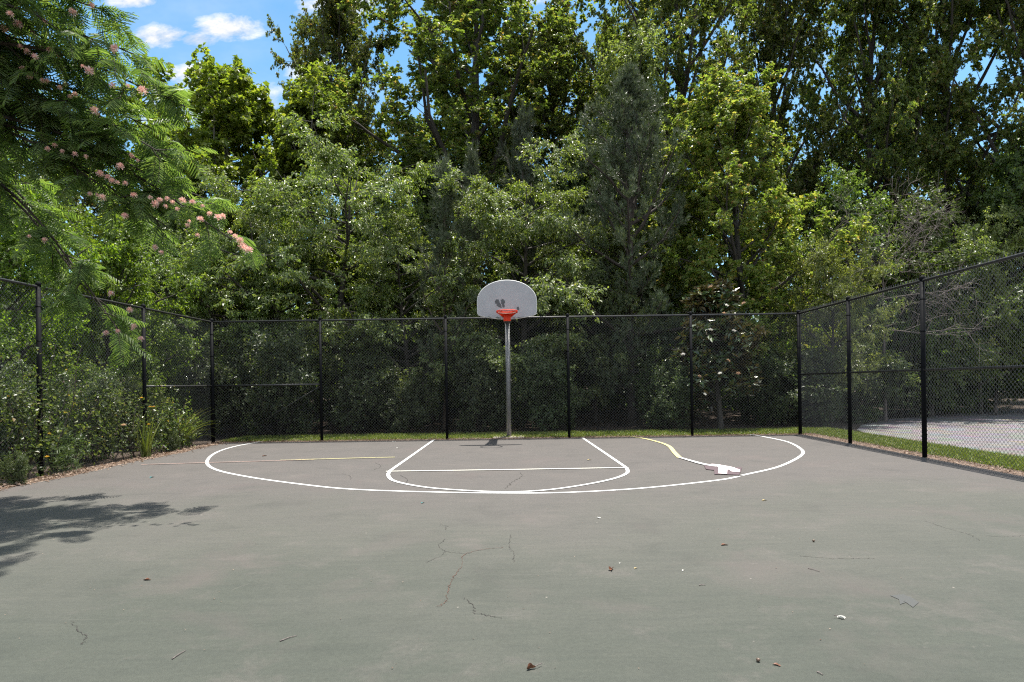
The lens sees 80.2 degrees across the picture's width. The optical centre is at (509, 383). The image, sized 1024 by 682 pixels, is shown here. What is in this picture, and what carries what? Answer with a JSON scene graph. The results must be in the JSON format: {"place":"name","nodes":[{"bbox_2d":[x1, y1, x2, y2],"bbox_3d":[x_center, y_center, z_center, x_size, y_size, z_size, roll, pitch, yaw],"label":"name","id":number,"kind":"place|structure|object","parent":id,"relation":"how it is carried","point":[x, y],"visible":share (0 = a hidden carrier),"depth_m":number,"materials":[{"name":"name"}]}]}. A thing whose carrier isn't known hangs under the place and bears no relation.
{"place":"outdoors","nodes":[
{"label":"outdoors","id":0,"kind":"place"},
{"bbox_2d":[137,397,219,446],"bbox_3d":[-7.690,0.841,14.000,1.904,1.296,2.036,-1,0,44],"label":"ornamental grass","id":1,"kind":"object","parent":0,"point":[183,425],"depth_m":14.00,"materials":[{"name":"green plant"}]},
{"bbox_2d":[0,366,1023,478],"bbox_3d":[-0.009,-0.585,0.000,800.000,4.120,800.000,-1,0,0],"label":"ground","id":2,"kind":"structure","parent":0,"point":[609,413],"depth_m":20.04,"materials":[{"name":"green plant"}]},
{"bbox_2d":[0,351,51,467],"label":"bush","id":3,"kind":"object","parent":2,"relation":"on","point":[13,375],"visible":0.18,"depth_m":10.48,"materials":[{"name":"green plant"}]},
{"bbox_2d":[0,172,128,451],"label":"leafy tree","id":4,"kind":"object","parent":2,"relation":"on","point":[8,267],"visible":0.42,"depth_m":12.49,"materials":[{"name":"green plant"}]},
{"bbox_2d":[0,121,139,390],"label":"leafy tree","id":5,"kind":"object","parent":2,"relation":"on","point":[80,209],"visible":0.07,"depth_m":16.63,"materials":[{"name":"green plant"}]},
{"bbox_2d":[0,135,141,372],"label":"forest tree","id":6,"kind":"object","parent":2,"relation":"on","point":[86,199],"visible":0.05,"depth_m":33.03,"materials":[{"name":"green plant"}]},
{"bbox_2d":[28,356,138,461],"bbox_3d":[-8.531,0.542,12.019,1.821,2.225,2.037,-1,0,29],"label":"bush","id":7,"kind":"object","parent":2,"relation":"on","point":[83,394],"visible":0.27,"depth_m":11.98,"materials":[{"name":"green plant"}]},
{"bbox_2d":[3,201,204,447],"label":"leafy tree","id":8,"kind":"object","parent":2,"relation":"on","point":[130,253],"visible":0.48,"depth_m":15.15,"materials":[{"name":"green plant"}]},
{"bbox_2d":[0,275,211,479],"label":"chain link fence","id":9,"kind":"object","parent":2,"relation":"on","point":[38,327],"visible":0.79,"depth_m":11.32,"materials":[{"name":"black metal"}]},
{"bbox_2d":[0,382,64,484],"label":"bush","id":10,"kind":"object","parent":9,"relation":"attached to","point":[29,447],"visible":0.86,"depth_m":9.38,"materials":[{"name":"green plant"}]},
{"bbox_2d":[0,332,120,478],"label":"bush","id":11,"kind":"object","parent":9,"relation":"attached to","point":[38,446],"visible":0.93,"depth_m":9.74,"materials":[{"name":"green plant"}]},
{"bbox_2d":[0,366,122,467],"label":"bush","id":12,"kind":"object","parent":9,"relation":"attached to","point":[85,411],"visible":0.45,"depth_m":10.96,"materials":[{"name":"green plant"}]},
{"bbox_2d":[66,366,178,463],"bbox_3d":[-7.464,0.586,11.916,0.495,1.918,3.269,-1,0,0],"label":"bush","id":13,"kind":"object","parent":9,"relation":"attached to","point":[128,419],"visible":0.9,"depth_m":11.69,"materials":[{"name":"green plant"}]},
{"bbox_2d":[134,386,200,454],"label":"bush","id":14,"kind":"object","parent":9,"relation":"attached to","point":[180,418],"visible":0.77,"depth_m":13.34,"materials":[{"name":"green plant"}]},
{"bbox_2d":[0,444,217,488],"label":"path edge","id":15,"kind":"object","parent":2,"relation":"on","point":[117,460],"visible":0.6,"depth_m":10.89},
{"bbox_2d":[0,449,33,484],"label":"bush","id":16,"kind":"object","parent":15,"relation":"on","point":[19,465],"visible":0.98,"depth_m":8.83,"materials":[{"name":"green plant"}]},
{"bbox_2d":[20,414,91,470],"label":"bush","id":17,"kind":"object","parent":15,"relation":"on","point":[79,436],"visible":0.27,"depth_m":10.42,"materials":[{"name":"green plant"}]},
{"bbox_2d":[35,427,102,475],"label":"weed","id":18,"kind":"object","parent":15,"relation":"on","point":[62,458],"visible":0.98,"depth_m":9.98,"materials":[{"name":"green plant"}]},
{"bbox_2d":[0,442,226,490],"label":"leaf litter","id":19,"kind":"object","parent":15,"relation":"on","point":[156,455],"visible":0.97,"depth_m":10.92,"materials":[{"name":"brown plant"}]},
{"bbox_2d":[132,412,160,457],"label":"grass tuft","id":20,"kind":"object","parent":15,"relation":"on","point":[146,443],"visible":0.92,"depth_m":12.12,"materials":[{"name":"green plant"}]},
{"bbox_2d":[162,429,180,451],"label":"bush","id":21,"kind":"object","parent":15,"relation":"on","point":[171,439],"visible":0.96,"depth_m":13.17,"materials":[{"name":"green plant"}]},
{"bbox_2d":[0,0,264,366],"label":"silk tree","id":22,"kind":"object","parent":2,"relation":"on","point":[67,115],"visible":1,"depth_m":7.15,"materials":[{"name":"green plant"}]},
{"bbox_2d":[102,372,174,449],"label":"bush","id":23,"kind":"object","parent":2,"relation":"on","point":[134,389],"visible":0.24,"depth_m":14.07,"materials":[{"name":"green plant"}]},
{"bbox_2d":[95,189,237,419],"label":"leafy tree","id":24,"kind":"object","parent":2,"relation":"on","point":[178,231],"visible":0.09,"depth_m":19.89,"materials":[{"name":"green plant"}]},
{"bbox_2d":[102,110,249,378],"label":"plane tree","id":25,"kind":"object","parent":2,"relation":"on","point":[133,150],"visible":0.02,"depth_m":24.81,"materials":[{"name":"green plant"}]},
{"bbox_2d":[117,152,301,398],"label":"forest tree","id":26,"kind":"object","parent":2,"relation":"on","point":[204,195],"visible":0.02,"depth_m":23.17,"materials":[{"name":"green plant"}]},
{"bbox_2d":[87,42,339,360],"bbox_3d":[-11.804,-5.803,25.308,10.022,14.753,8.056,-1,0,-35],"label":"plane tree","id":27,"kind":"object","parent":2,"relation":"on","point":[221,94],"visible":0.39,"depth_m":23.59,"materials":[{"name":"green plant"}]},
{"bbox_2d":[170,341,274,438],"bbox_3d":[-8.372,0.139,17.694,2.744,2.807,2.974,-1,0,-33],"label":"shrub","id":28,"kind":"object","parent":2,"relation":"on","point":[219,419],"visible":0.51,"depth_m":17.05,"materials":[{"name":"green plant"}]},
{"bbox_2d":[121,228,330,432],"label":"cherry tree","id":29,"kind":"object","parent":2,"relation":"on","point":[200,308],"visible":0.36,"depth_m":18.38,"materials":[{"name":"green plant"}]},
{"bbox_2d":[145,161,351,426],"bbox_3d":[-8.518,-2.658,20.508,5.879,8.339,7.239,-1,0,4],"label":"cherry tree","id":30,"kind":"object","parent":2,"relation":"on","point":[244,222],"visible":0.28,"depth_m":19.37,"materials":[{"name":"green plant"}]},
{"bbox_2d":[190,315,335,434],"bbox_3d":[-7.060,-0.147,17.317,4.088,3.760,3.654,-1,0,-15],"label":"shrub","id":31,"kind":"object","parent":2,"relation":"on","point":[288,396],"visible":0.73,"depth_m":17.18,"materials":[{"name":"green plant"}]},
{"bbox_2d":[215,51,394,411],"bbox_3d":[-8.406,-5.763,25.462,6.744,14.575,8.389,-1,0,-43],"label":"plane tree","id":32,"kind":"object","parent":2,"relation":"on","point":[305,93],"visible":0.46,"depth_m":24.24,"materials":[{"name":"green plant"}]},
{"bbox_2d":[162,109,471,425],"bbox_3d":[-5.794,-3.257,20.372,10.359,9.465,8.157,-1,0,-34],"label":"cherry tree","id":33,"kind":"object","parent":2,"relation":"on","point":[333,171],"visible":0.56,"depth_m":18.62,"materials":[{"name":"green plant"}]},
{"bbox_2d":[265,0,397,379],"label":"poplar tree","id":34,"kind":"object","parent":2,"relation":"on","point":[340,26],"visible":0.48,"depth_m":27.97,"materials":[{"name":"green plant"}]},
{"bbox_2d":[318,341,395,432],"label":"shrub","id":35,"kind":"object","parent":2,"relation":"on","point":[361,377],"visible":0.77,"depth_m":17.95,"materials":[{"name":"green plant"}]},
{"bbox_2d":[29,335,766,414],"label":"undergrowth","id":36,"kind":"object","parent":2,"relation":"on","point":[624,403],"visible":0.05,"depth_m":25.04,"materials":[{"name":"green plant"}]},
{"bbox_2d":[296,208,501,427],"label":"cherry tree","id":37,"kind":"object","parent":2,"relation":"on","point":[391,234],"visible":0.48,"depth_m":19.03,"materials":[{"name":"green plant"}]},
{"bbox_2d":[366,361,442,432],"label":"shrub","id":38,"kind":"object","parent":2,"relation":"on","point":[393,425],"visible":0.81,"depth_m":17.62,"materials":[{"name":"green plant"}]},
{"bbox_2d":[352,130,504,412],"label":"forest tree","id":39,"kind":"object","parent":2,"relation":"on","point":[428,198],"visible":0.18,"depth_m":23.96,"materials":[{"name":"green plant"}]},
{"bbox_2d":[411,151,478,429],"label":"pine tree","id":40,"kind":"object","parent":2,"relation":"on","point":[444,219],"visible":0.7,"depth_m":18.55,"materials":[{"name":"green plant"}]},
{"bbox_2d":[311,0,624,403],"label":"poplar tree","id":41,"kind":"object","parent":2,"relation":"on","point":[446,70],"visible":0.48,"depth_m":24.32,"materials":[{"name":"green plant"}]},
{"bbox_2d":[398,87,540,325],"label":"forest tree","id":42,"kind":"object","parent":2,"relation":"on","point":[484,136],"visible":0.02,"depth_m":31.36,"materials":[{"name":"green plant"}]},
{"bbox_2d":[425,325,524,432],"bbox_3d":[-0.971,-0.056,18.527,2.738,3.346,3.063,-1,0,32],"label":"shrub","id":43,"kind":"object","parent":2,"relation":"on","point":[472,364],"visible":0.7,"depth_m":17.75,"materials":[{"name":"green plant"}]},
{"bbox_2d":[451,139,499,420],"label":"pine tree","id":44,"kind":"object","parent":2,"relation":"on","point":[471,167],"visible":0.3,"depth_m":20.52,"materials":[{"name":"green plant"}]},
{"bbox_2d":[209,310,801,442],"bbox_3d":[-0.103,-0.143,15.301,14.882,3.220,0.103,-1,0,0],"label":"chain link fence","id":45,"kind":"object","parent":2,"relation":"on","point":[568,396],"visible":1,"depth_m":15.34,"materials":[{"name":"black metal"}]},
{"bbox_2d":[198,414,821,437],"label":"leaf litter","id":46,"kind":"object","parent":2,"relation":"on","point":[773,425],"visible":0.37,"depth_m":18.72,"materials":[{"name":"brown plant"}]},
{"bbox_2d":[0,434,1023,681],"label":"court","id":47,"kind":"object","parent":2,"relation":"on","point":[916,562],"visible":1,"depth_m":4.57,"materials":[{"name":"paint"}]},
{"bbox_2d":[5,467,901,667],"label":"litter","id":48,"kind":"object","parent":47,"relation":"on","point":[420,600],"visible":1,"depth_m":4.14,"materials":[{"name":"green plant"}]},
{"bbox_2d":[527,663,541,668],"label":"fallen leaf","id":49,"kind":"object","parent":47,"relation":"on","point":[530,665],"visible":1,"depth_m":2.90,"materials":[{"name":"brown plant"}]},
{"bbox_2d":[0,190,1023,397],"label":"forest","id":50,"kind":"object","parent":2,"relation":"on","point":[759,318],"depth_m":41.98,"materials":[{"name":"green plant"}]},
{"bbox_2d":[403,122,645,422],"bbox_3d":[0.397,-3.041,20.015,9.341,8.847,7.587,-1,0,42],"label":"cherry tree","id":51,"kind":"object","parent":2,"relation":"on","point":[490,202],"visible":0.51,"depth_m":18.34,"materials":[{"name":"green plant"}]},
{"bbox_2d":[495,100,558,411],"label":"pine tree","id":52,"kind":"object","parent":2,"relation":"on","point":[520,132],"visible":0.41,"depth_m":22.49,"materials":[{"name":"green plant"}]},
{"bbox_2d":[493,341,595,431],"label":"shrub","id":53,"kind":"object","parent":2,"relation":"on","point":[551,377],"visible":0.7,"depth_m":17.44,"materials":[{"name":"green plant"}]},
{"bbox_2d":[527,379,586,431],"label":"shrub","id":54,"kind":"object","parent":2,"relation":"on","point":[564,416],"visible":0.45,"depth_m":17.68,"materials":[{"name":"green plant"}]},
{"bbox_2d":[479,5,640,333],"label":"poplar tree","id":55,"kind":"object","parent":2,"relation":"on","point":[559,124],"visible":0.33,"depth_m":26.41,"materials":[{"name":"green plant"}]},
{"bbox_2d":[480,129,643,399],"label":"forest tree","id":56,"kind":"object","parent":2,"relation":"on","point":[566,186],"visible":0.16,"depth_m":24.12,"materials":[{"name":"green plant"}]},
{"bbox_2d":[522,207,680,422],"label":"cherry tree","id":57,"kind":"object","parent":2,"relation":"on","point":[606,337],"visible":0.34,"depth_m":19.60,"materials":[{"name":"green plant"}]},
{"bbox_2d":[576,24,631,322],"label":"poplar tree","id":58,"kind":"object","parent":2,"relation":"on","point":[595,55],"visible":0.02,"depth_m":33.75,"materials":[{"name":"green plant"}]},
{"bbox_2d":[515,118,697,395],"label":"forest tree","id":59,"kind":"object","parent":2,"relation":"on","point":[646,251],"depth_m":30.57,"materials":[{"name":"green plant"}]},
{"bbox_2d":[205,434,1023,475],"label":"path edge","id":60,"kind":"object","parent":2,"relation":"on","point":[963,463],"visible":0.45,"depth_m":15.15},
{"bbox_2d":[477,280,536,437],"bbox_3d":[-0.052,-0.503,14.692,1.393,3.837,2.376,-1,0,0],"label":"basketball hoop","id":61,"kind":"object","parent":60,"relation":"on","point":[506,301],"visible":0.99,"depth_m":14.15,"materials":[{"name":"metal"}]},
{"bbox_2d":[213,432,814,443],"bbox_3d":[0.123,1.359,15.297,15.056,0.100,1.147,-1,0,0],"label":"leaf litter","id":62,"kind":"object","parent":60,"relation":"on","point":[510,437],"visible":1,"depth_m":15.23,"materials":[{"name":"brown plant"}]},
{"bbox_2d":[801,433,1023,475],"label":"leaf litter","id":63,"kind":"object","parent":60,"relation":"on","point":[981,465],"visible":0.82,"depth_m":10.53,"materials":[{"name":"brown plant"}]},
{"bbox_2d":[575,14,700,412],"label":"linden tree","id":64,"kind":"object","parent":2,"relation":"on","point":[647,69],"visible":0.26,"depth_m":22.60,"materials":[{"name":"green plant"}]},
{"bbox_2d":[536,61,748,425],"bbox_3d":[3.697,-4.478,19.626,6.222,11.619,5.320,-1,0,-19],"label":"pine tree","id":65,"kind":"object","parent":2,"relation":"on","point":[630,95],"visible":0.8,"depth_m":18.94,"materials":[{"name":"green plant"}]},
{"bbox_2d":[539,0,787,405],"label":"poplar tree","id":66,"kind":"object","parent":2,"relation":"on","point":[702,15],"visible":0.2,"depth_m":24.58,"materials":[{"name":"green plant"}]},
{"bbox_2d":[624,96,702,385],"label":"forest tree","id":67,"kind":"object","parent":2,"relation":"on","point":[676,230],"visible":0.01,"depth_m":36.17,"materials":[{"name":"green plant"}]},
{"bbox_2d":[628,339,701,428],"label":"shrub","id":68,"kind":"object","parent":2,"relation":"on","point":[668,411],"visible":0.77,"depth_m":17.48,"materials":[{"name":"green plant"}]},
{"bbox_2d":[669,278,771,429],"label":"magnolia tree","id":69,"kind":"object","parent":2,"relation":"on","point":[716,297],"visible":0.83,"depth_m":16.74,"materials":[{"name":"green plant"}]},
{"bbox_2d":[633,61,878,420],"bbox_3d":[7.471,-4.475,20.382,6.856,11.508,6.897,-1,0,-7],"label":"maple tree","id":70,"kind":"object","parent":2,"relation":"on","point":[731,121],"visible":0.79,"depth_m":19.23,"materials":[{"name":"green plant"}]},
{"bbox_2d":[733,341,797,425],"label":"shrub","id":71,"kind":"object","parent":2,"relation":"on","point":[760,400],"visible":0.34,"depth_m":18.68,"materials":[{"name":"green plant"}]},
{"bbox_2d":[705,132,873,360],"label":"forest tree","id":72,"kind":"object","parent":2,"relation":"on","point":[763,224],"depth_m":34.40,"materials":[{"name":"green plant"}]},
{"bbox_2d":[694,0,889,352],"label":"poplar tree","id":73,"kind":"object","parent":2,"relation":"on","point":[773,27],"visible":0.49,"depth_m":27.37,"materials":[{"name":"green plant"}]},
{"bbox_2d":[729,337,861,426],"bbox_3d":[8.807,-0.080,18.723,3.672,2.745,3.980,-1,0,35],"label":"shrub","id":74,"kind":"object","parent":2,"relation":"on","point":[778,369],"visible":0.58,"depth_m":18.04,"materials":[{"name":"green plant"}]},
{"bbox_2d":[785,359,847,424],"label":"shrub","id":75,"kind":"object","parent":2,"relation":"on","point":[835,403],"visible":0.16,"depth_m":18.58,"materials":[{"name":"green plant"}]},
{"bbox_2d":[760,215,911,424],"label":"cherry tree","id":76,"kind":"object","parent":2,"relation":"on","point":[834,288],"visible":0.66,"depth_m":18.25,"materials":[{"name":"green plant"}]},
{"bbox_2d":[747,159,969,383],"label":"forest tree","id":77,"kind":"object","parent":2,"relation":"on","point":[838,189],"visible":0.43,"depth_m":21.67,"materials":[{"name":"green plant"}]},
{"bbox_2d":[778,0,966,407],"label":"poplar tree","id":78,"kind":"object","parent":2,"relation":"on","point":[852,18],"visible":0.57,"depth_m":26.13,"materials":[{"name":"green plant"}]},
{"bbox_2d":[798,250,1023,471],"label":"chain link fence","id":79,"kind":"object","parent":2,"relation":"on","point":[923,350],"visible":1,"depth_m":10.64,"materials":[{"name":"black metal"}]},
{"bbox_2d":[815,0,1023,337],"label":"poplar tree","id":80,"kind":"object","parent":2,"relation":"on","point":[955,12],"visible":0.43,"depth_m":24.35,"materials":[{"name":"green plant"}]},
{"bbox_2d":[824,102,1023,344],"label":"forest tree","id":81,"kind":"object","parent":2,"relation":"on","point":[893,131],"visible":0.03,"depth_m":33.95,"materials":[{"name":"green plant"}]},
{"bbox_2d":[844,181,1023,416],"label":"forest tree","id":82,"kind":"object","parent":2,"relation":"on","point":[964,256],"visible":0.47,"depth_m":20.52,"materials":[{"name":"green plant"}]},
{"bbox_2d":[885,165,1023,407],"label":"forest tree","id":83,"kind":"object","parent":2,"relation":"on","point":[962,183],"visible":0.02,"depth_m":26.80,"materials":[{"name":"green plant"}]},
{"bbox_2d":[907,338,1023,412],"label":"shrub","id":84,"kind":"object","parent":2,"relation":"on","point":[1009,389],"visible":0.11,"depth_m":23.27,"materials":[{"name":"green plant"}]},
{"bbox_2d":[915,0,1023,331],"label":"poplar tree","id":85,"kind":"object","parent":2,"relation":"on","point":[991,24],"visible":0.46,"depth_m":24.01,"materials":[{"name":"green plant"}]},
{"bbox_2d":[953,119,1023,390],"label":"forest tree","id":86,"kind":"object","parent":2,"relation":"on","point":[1008,187],"visible":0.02,"depth_m":33.42,"materials":[{"name":"green plant"}]},
{"bbox_2d":[0,0,1023,348],"label":"sky","id":87,"kind":"structure","parent":0,"point":[172,30],"materials":[{"name":"blue"}]},
{"bbox_2d":[219,427,827,441],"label":"grass","id":88,"kind":"structure","parent":0,"point":[492,434],"depth_m":15.97,"materials":[{"name":"green plant"}]},
{"bbox_2d":[791,426,1023,471],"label":"grass","id":89,"kind":"structure","parent":0,"point":[952,449],"depth_m":11.26,"materials":[{"name":"green plant"}]},
{"bbox_2d":[857,409,1023,455],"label":"paving","id":90,"kind":"structure","parent":0,"point":[953,424],"depth_m":16.19,"materials":[{"name":"asphalt"}]},
{"bbox_2d":[772,336,920,423],"bbox_3d":[10.296,-0.088,20.227,4.672,3.044,5.226,-1,0,-30],"label":"shrub","id":91,"kind":"object","parent":90,"relation":"on","point":[867,416],"visible":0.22,"depth_m":19.09,"materials":[{"name":"green plant"}]},
{"bbox_2d":[783,165,1000,420],"bbox_3d":[11.923,-2.715,19.924,5.695,7.860,5.996,-1,0,-7],"label":"bare tree","id":92,"kind":"object","parent":90,"relation":"on","point":[909,239],"visible":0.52,"depth_m":18.93,"materials":[{"name":"plant"}]},
{"bbox_2d":[872,227,999,415],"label":"tree","id":93,"kind":"object","parent":90,"relation":"on","point":[909,353],"visible":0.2,"depth_m":21.26,"materials":[{"name":"green plant"}]},
{"bbox_2d":[865,329,1009,416],"bbox_3d":[15.089,-0.377,22.273,5.299,3.167,4.889,-1,0,-41],"label":"shrub","id":94,"kind":"object","parent":90,"relation":"on","point":[935,401],"visible":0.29,"depth_m":21.19,"materials":[{"name":"green plant"}]},
{"bbox_2d":[908,197,1023,413],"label":"tree","id":95,"kind":"object","parent":90,"relation":"on","point":[1007,246],"visible":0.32,"depth_m":21.48,"materials":[{"name":"green plant"}]},
{"bbox_2d":[918,128,1023,376],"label":"forest tree","id":96,"kind":"object","parent":90,"relation":"on","point":[1006,162],"visible":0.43,"depth_m":22.46,"materials":[{"name":"green plant"}]},
{"bbox_2d":[946,208,1023,412],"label":"bare tree","id":97,"kind":"object","parent":90,"relation":"on","point":[995,394],"visible":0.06,"depth_m":23.36,"materials":[{"name":"plant"}]}
]}

